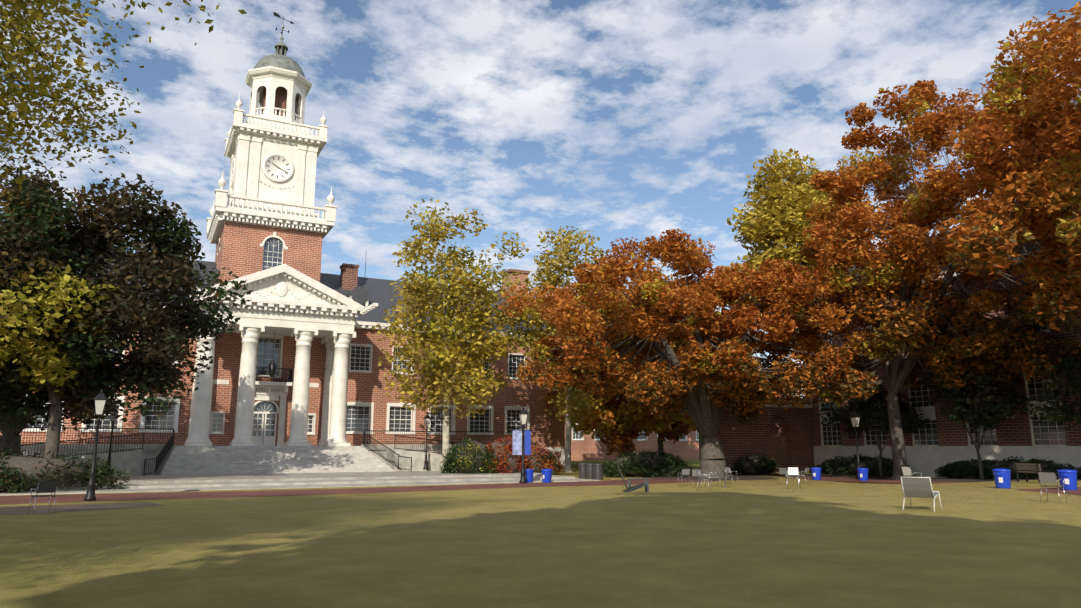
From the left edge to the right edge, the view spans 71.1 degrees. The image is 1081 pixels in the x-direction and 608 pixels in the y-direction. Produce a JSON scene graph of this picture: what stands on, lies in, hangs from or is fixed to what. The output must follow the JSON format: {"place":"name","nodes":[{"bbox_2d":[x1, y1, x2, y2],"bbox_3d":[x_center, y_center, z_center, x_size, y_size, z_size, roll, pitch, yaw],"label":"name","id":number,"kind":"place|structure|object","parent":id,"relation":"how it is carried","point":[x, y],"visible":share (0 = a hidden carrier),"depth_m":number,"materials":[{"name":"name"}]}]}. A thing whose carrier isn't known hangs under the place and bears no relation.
{"place":"outdoors","nodes":[
{"label":"outdoors","id":0,"kind":"place"},
{"bbox_2d":[0,459,1080,607],"bbox_3d":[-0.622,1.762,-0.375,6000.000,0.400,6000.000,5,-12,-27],"label":"lawn","id":1,"kind":"structure","parent":0,"point":[768,543],"depth_m":11.89,"materials":[{"name":"green plant"}]},
{"bbox_2d":[28,481,56,514],"bbox_3d":[-13.159,5.118,20.027,0.542,0.853,0.540,-10,-14,42],"label":"chair","id":2,"kind":"object","parent":1,"relation":"on","point":[47,487],"visible":0.98,"depth_m":19.95,"materials":[{"name":"silver metal"}]},
{"bbox_2d":[0,446,130,492],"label":"hedge","id":3,"kind":"object","parent":1,"relation":"on","point":[20,472],"visible":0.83,"depth_m":33.04,"materials":[{"name":"green plant"}]},
{"bbox_2d":[107,409,117,472],"bbox_3d":[-25.486,8.062,44.920,0.438,4.130,0.438,5,-12,-27],"label":"plaza lamp","id":4,"kind":"object","parent":1,"relation":"on","point":[113,419],"depth_m":44.93,"materials":[{"name":"black metal"}]},
{"bbox_2d":[0,0,246,211],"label":"honey locust","id":5,"kind":"object","parent":1,"relation":"on","point":[19,23],"visible":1,"depth_m":10.64,"materials":[{"name":"yellow plant"}]},
{"bbox_2d":[0,155,251,455],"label":"tree","id":6,"kind":"object","parent":1,"relation":"on","point":[37,237],"visible":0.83,"depth_m":36.53,"materials":[{"name":"green plant"}]},
{"bbox_2d":[0,12,564,475],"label":"clock tower building","id":7,"kind":"structure","parent":1,"relation":"on","point":[292,380],"depth_m":60.12,"materials":[{"name":"brick"}]},
{"bbox_2d":[423,413,430,469],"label":"ramp lamp","id":8,"kind":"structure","parent":1,"relation":"on","point":[427,418],"depth_m":55.93,"materials":[{"name":"black metal"}]},
{"bbox_2d":[372,198,541,469],"bbox_3d":[-6.658,2.037,57.524,10.536,21.401,13.678,-6,-12,30],"label":"tree","id":9,"kind":"object","parent":1,"relation":"on","point":[444,355],"visible":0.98,"depth_m":56.17,"materials":[{"name":"yellow plant"}]},
{"bbox_2d":[505,226,608,471],"bbox_3d":[1.837,3.117,59.886,8.422,20.147,9.504,5,-12,-27],"label":"tree","id":10,"kind":"object","parent":1,"relation":"on","point":[556,280],"visible":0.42,"depth_m":59.41,"materials":[{"name":"yellow plant"}]},
{"bbox_2d":[578,462,586,478],"bbox_3d":[2.652,10.364,47.073,0.600,0.980,0.585,5,-12,-27],"label":"trash can","id":11,"kind":"object","parent":1,"relation":"on","point":[582,470],"visible":0.69,"depth_m":46.85,"materials":[{"name":"grey metal"}]},
{"bbox_2d":[586,463,593,478],"bbox_3d":[3.061,10.215,46.281,0.600,0.980,0.585,5,-12,-27],"label":"trash can","id":12,"kind":"object","parent":1,"relation":"on","point":[589,470],"visible":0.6,"depth_m":46.06,"materials":[{"name":"grey metal"}]},
{"bbox_2d":[541,343,688,456],"bbox_3d":[7.661,7.912,67.708,14.212,13.605,13.581,5,-12,-27],"label":"tree","id":13,"kind":"object","parent":1,"relation":"on","point":[624,421],"visible":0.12,"depth_m":64.53,"materials":[{"name":"orange plant"}]},
{"bbox_2d":[618,467,648,492],"bbox_3d":[3.702,7.010,30.235,1.234,1.073,0.740,0,-11,1],"label":"adirondack chair","id":14,"kind":"object","parent":1,"relation":"on","point":[630,488],"visible":0.94,"depth_m":29.92,"materials":[{"name":"grey"}]},
{"bbox_2d":[565,289,724,454],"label":"tree","id":15,"kind":"object","parent":1,"relation":"on","point":[708,345],"depth_m":75.36,"materials":[{"name":"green plant"}]},
{"bbox_2d":[603,449,692,476],"bbox_3d":[7.246,10.619,50.312,7.373,1.990,3.088,5,-12,-27],"label":"hedge","id":16,"kind":"object","parent":1,"relation":"on","point":[648,464],"visible":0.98,"depth_m":49.29,"materials":[{"name":"green plant"}]},
{"bbox_2d":[677,469,690,485],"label":"cafe chair","id":17,"kind":"object","parent":1,"relation":"on","point":[686,472],"visible":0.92,"depth_m":38.25,"materials":[{"name":"silver metal"}]},
{"bbox_2d":[657,324,727,454],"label":"tree","id":18,"kind":"object","parent":1,"relation":"on","point":[676,432],"visible":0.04,"depth_m":88.97,"materials":[{"name":"green plant"}]},
{"bbox_2d":[495,229,900,477],"bbox_3d":[9.756,3.165,48.956,23.852,16.025,22.284,5,-12,-27],"label":"tree","id":19,"kind":"object","parent":1,"relation":"on","point":[647,367],"visible":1,"depth_m":44.40,"materials":[{"name":"orange plant"}]},
{"bbox_2d":[691,470,705,487],"bbox_3d":[7.475,8.273,35.834,0.540,0.853,0.543,-7,-13,32],"label":"cafe chair","id":20,"kind":"object","parent":1,"relation":"on","point":[694,473],"visible":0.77,"depth_m":35.75,"materials":[{"name":"silver metal"}]},
{"bbox_2d":[696,469,711,491],"bbox_3d":[6.428,6.937,29.781,0.543,0.853,0.540,-4,-11,22],"label":"cafe chair","id":21,"kind":"object","parent":1,"relation":"on","point":[698,474],"visible":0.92,"depth_m":29.80,"materials":[{"name":"silver metal"}]},
{"bbox_2d":[708,469,720,485],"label":"cafe chair","id":22,"kind":"object","parent":1,"relation":"on","point":[718,472],"visible":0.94,"depth_m":38.20,"materials":[{"name":"silver metal"}]},
{"bbox_2d":[725,467,738,483],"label":"cafe chair","id":23,"kind":"object","parent":1,"relation":"on","point":[727,469],"visible":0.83,"depth_m":40.80,"materials":[{"name":"silver metal"}]},
{"bbox_2d":[731,454,778,474],"bbox_3d":[15.148,11.329,53.445,3.925,1.542,2.477,5,-12,-27],"label":"hedge","id":24,"kind":"object","parent":1,"relation":"on","point":[756,464],"visible":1,"depth_m":52.82,"materials":[{"name":"green plant"}]},
{"bbox_2d":[779,468,793,484],"bbox_3d":[12.427,8.720,38.239,0.543,0.853,0.538,7,-13,-32],"label":"cafe chair","id":25,"kind":"object","parent":1,"relation":"on","point":[783,470],"visible":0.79,"depth_m":38.13,"materials":[{"name":"silver metal"}]},
{"bbox_2d":[786,467,800,488],"bbox_3d":[10.178,7.024,30.487,0.538,0.853,0.543,-4,-11,22],"label":"cafe chair","id":26,"kind":"object","parent":1,"relation":"on","point":[793,470],"visible":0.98,"depth_m":30.72,"materials":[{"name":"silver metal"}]},
{"bbox_2d":[726,148,877,398],"bbox_3d":[22.352,0.121,65.520,12.932,28.114,12.809,5,-12,-27],"label":"yellow maple","id":27,"kind":"object","parent":1,"relation":"on","point":[773,214],"visible":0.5,"depth_m":64.72,"materials":[{"name":"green plant"}]},
{"bbox_2d":[797,468,810,483],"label":"cafe chair","id":28,"kind":"object","parent":1,"relation":"on","point":[806,470],"visible":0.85,"depth_m":39.76,"materials":[{"name":"silver metal"}]},
{"bbox_2d":[565,204,1080,477],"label":"brick building","id":29,"kind":"structure","parent":1,"relation":"on","point":[802,439],"depth_m":50.20,"materials":[{"name":"brick"}]},
{"bbox_2d":[816,454,911,476],"bbox_3d":[21.898,11.140,52.057,2.712,1.611,7.842,5,-12,-27],"label":"hedge","id":30,"kind":"object","parent":1,"relation":"on","point":[846,465],"visible":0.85,"depth_m":51.63,"materials":[{"name":"green plant"}]},
{"bbox_2d":[816,383,929,476],"bbox_3d":[21.978,8.183,49.608,6.899,6.401,5.847,0,-11,-1],"label":"tree","id":31,"kind":"object","parent":1,"relation":"on","point":[869,407],"visible":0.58,"depth_m":49.60,"materials":[{"name":"green plant"}]},
{"bbox_2d":[902,467,921,476],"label":"cafe chair","id":32,"kind":"object","parent":1,"relation":"on","point":[906,471],"visible":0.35,"depth_m":27.36,"materials":[{"name":"silver metal"}]},
{"bbox_2d":[901,477,941,511],"bbox_3d":[9.725,4.837,19.349,0.746,0.841,0.966,-8,-13,37],"label":"lounge chair","id":33,"kind":"object","parent":1,"relation":"on","point":[917,487],"visible":0.98,"depth_m":19.11,"materials":[{"name":"grey metal"}]},
{"bbox_2d":[781,71,1080,479],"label":"tree","id":34,"kind":"object","parent":1,"relation":"on","point":[918,215],"visible":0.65,"depth_m":42.70,"materials":[{"name":"orange plant"}]},
{"bbox_2d":[914,356,1033,478],"bbox_3d":[25.054,6.340,43.852,6.145,7.707,5.470,-10,-14,43],"label":"tree","id":35,"kind":"object","parent":1,"relation":"on","point":[981,413],"visible":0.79,"depth_m":42.99,"materials":[{"name":"green plant"}]},
{"bbox_2d":[903,1,1080,332],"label":"tree","id":36,"kind":"object","parent":1,"relation":"on","point":[980,233],"visible":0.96,"depth_m":32.72,"materials":[{"name":"orange plant"}]},
{"bbox_2d":[992,468,1010,488],"bbox_3d":[17.785,6.712,29.143,0.666,0.750,0.630,5,-12,-27],"label":"recycling bin","id":37,"kind":"object","parent":1,"relation":"on","point":[1002,478],"visible":1,"depth_m":28.93,"materials":[{"name":"blue plastic"}]},
{"bbox_2d":[934,456,1080,478],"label":"hedge","id":38,"kind":"object","parent":1,"relation":"on","point":[958,469],"visible":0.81,"depth_m":43.16,"materials":[{"name":"green plant"}]},
{"bbox_2d":[1014,463,1040,482],"bbox_3d":[22.400,7.694,34.467,0.500,0.860,1.900,0,-11,1],"label":"bench","id":39,"kind":"object","parent":1,"relation":"on","point":[1031,467],"visible":0.69,"depth_m":34.66,"materials":[{"name":"brown wood"}]},
{"bbox_2d":[1024,349,1080,428],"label":"tree","id":40,"kind":"object","parent":1,"relation":"on","point":[1073,372],"visible":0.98,"depth_m":38.77,"materials":[{"name":"green plant"}]},
{"bbox_2d":[1038,472,1066,502],"bbox_3d":[14.760,5.293,21.843,0.543,0.853,0.539,8,-13,-37],"label":"cafe chair","id":41,"kind":"object","parent":1,"relation":"on","point":[1046,477],"visible":0.96,"depth_m":21.77,"materials":[{"name":"silver metal"}]},
{"bbox_2d":[0,471,1080,514],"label":"walkway","id":42,"kind":"structure","parent":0,"point":[204,482],"depth_m":38.06,"materials":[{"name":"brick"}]},
{"bbox_2d":[0,264,155,458],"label":"tree","id":43,"kind":"object","parent":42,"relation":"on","point":[39,354],"visible":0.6,"depth_m":32.92,"materials":[{"name":"yellow plant"}]},
{"bbox_2d":[84,389,107,500],"bbox_3d":[-16.681,5.258,28.390,0.438,4.130,0.438,5,-12,-27],"label":"lamp","id":44,"kind":"object","parent":42,"relation":"on","point":[100,399],"visible":0.98,"depth_m":28.34,"materials":[{"name":"black metal"}]},
{"bbox_2d":[439,438,498,473],"bbox_3d":[-4.562,9.903,48.634,3.857,2.659,3.893,5,-12,-27],"label":"globe shrub","id":45,"kind":"object","parent":42,"relation":"on","point":[469,456],"visible":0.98,"depth_m":47.78,"materials":[{"name":"green plant"}]},
{"bbox_2d":[483,434,533,472],"bbox_3d":[-2.239,9.922,49.651,4.222,2.798,3.452,5,-12,-27],"label":"red shrub","id":46,"kind":"object","parent":42,"relation":"on","point":[508,461],"visible":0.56,"depth_m":48.77,"materials":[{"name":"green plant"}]},
{"bbox_2d":[512,407,530,482],"bbox_3d":[-0.948,7.704,41.434,1.240,4.130,0.438,3,-11,-15],"label":"lamp post","id":47,"kind":"object","parent":42,"relation":"on","point":[518,444],"visible":0.96,"depth_m":41.42,"materials":[{"name":"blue metal"}]},
{"bbox_2d":[525,469,533,482],"bbox_3d":[-0.670,9.551,42.114,0.666,0.750,0.630,5,-12,-27],"label":"recycling bin","id":48,"kind":"object","parent":42,"relation":"on","point":[529,475],"visible":0.77,"depth_m":41.88,"materials":[{"name":"blue plastic"}]},
{"bbox_2d":[525,445,564,474],"bbox_3d":[-0.207,11.010,53.096,3.876,2.274,3.456,-1,-11,3],"label":"red shrub","id":49,"kind":"object","parent":42,"relation":"on","point":[545,458],"visible":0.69,"depth_m":52.27,"materials":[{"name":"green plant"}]},
{"bbox_2d":[541,469,551,482],"bbox_3d":[0.352,9.547,42.097,0.666,0.750,0.630,5,-12,-27],"label":"recycling bin","id":50,"kind":"object","parent":42,"relation":"on","point":[546,475],"visible":0.98,"depth_m":41.87,"materials":[{"name":"blue plastic"}]},
{"bbox_2d":[593,463,602,479],"bbox_3d":[3.456,10.072,45.515,0.600,0.980,0.585,5,-12,-27],"label":"trash can","id":51,"kind":"object","parent":42,"relation":"on","point":[597,471],"visible":1,"depth_m":45.31,"materials":[{"name":"grey metal"}]},
{"bbox_2d":[810,467,821,479],"bbox_3d":[16.498,10.142,45.267,0.666,0.750,0.630,5,-12,-27],"label":"trash can","id":52,"kind":"object","parent":42,"relation":"on","point":[816,473],"visible":1,"depth_m":45.05,"materials":[{"name":"blue plastic"}]},
{"bbox_2d":[850,411,859,478],"bbox_3d":[19.362,8.614,46.288,0.438,4.130,0.438,5,-12,-27],"label":"lamp","id":53,"kind":"object","parent":42,"relation":"on","point":[855,418],"visible":0.73,"depth_m":46.38,"materials":[{"name":"black metal"}]},
{"bbox_2d":[857,468,868,480],"bbox_3d":[18.564,9.813,43.559,0.666,0.750,0.630,5,-12,-27],"label":"trash can","id":54,"kind":"object","parent":42,"relation":"on","point":[862,474],"visible":0.9,"depth_m":43.33,"materials":[{"name":"blue plastic"}]},
{"bbox_2d":[1057,469,1076,489],"bbox_3d":[19.503,6.494,27.980,0.666,0.750,0.630,5,-12,-27],"label":"trash can","id":55,"kind":"object","parent":42,"relation":"on","point":[1068,477],"visible":0.98,"depth_m":27.77,"materials":[{"name":"blue plastic"}]},
{"bbox_2d":[0,0,1080,397],"label":"sky","id":56,"kind":"structure","parent":0,"point":[613,119],"materials":[{"name":"blue"}]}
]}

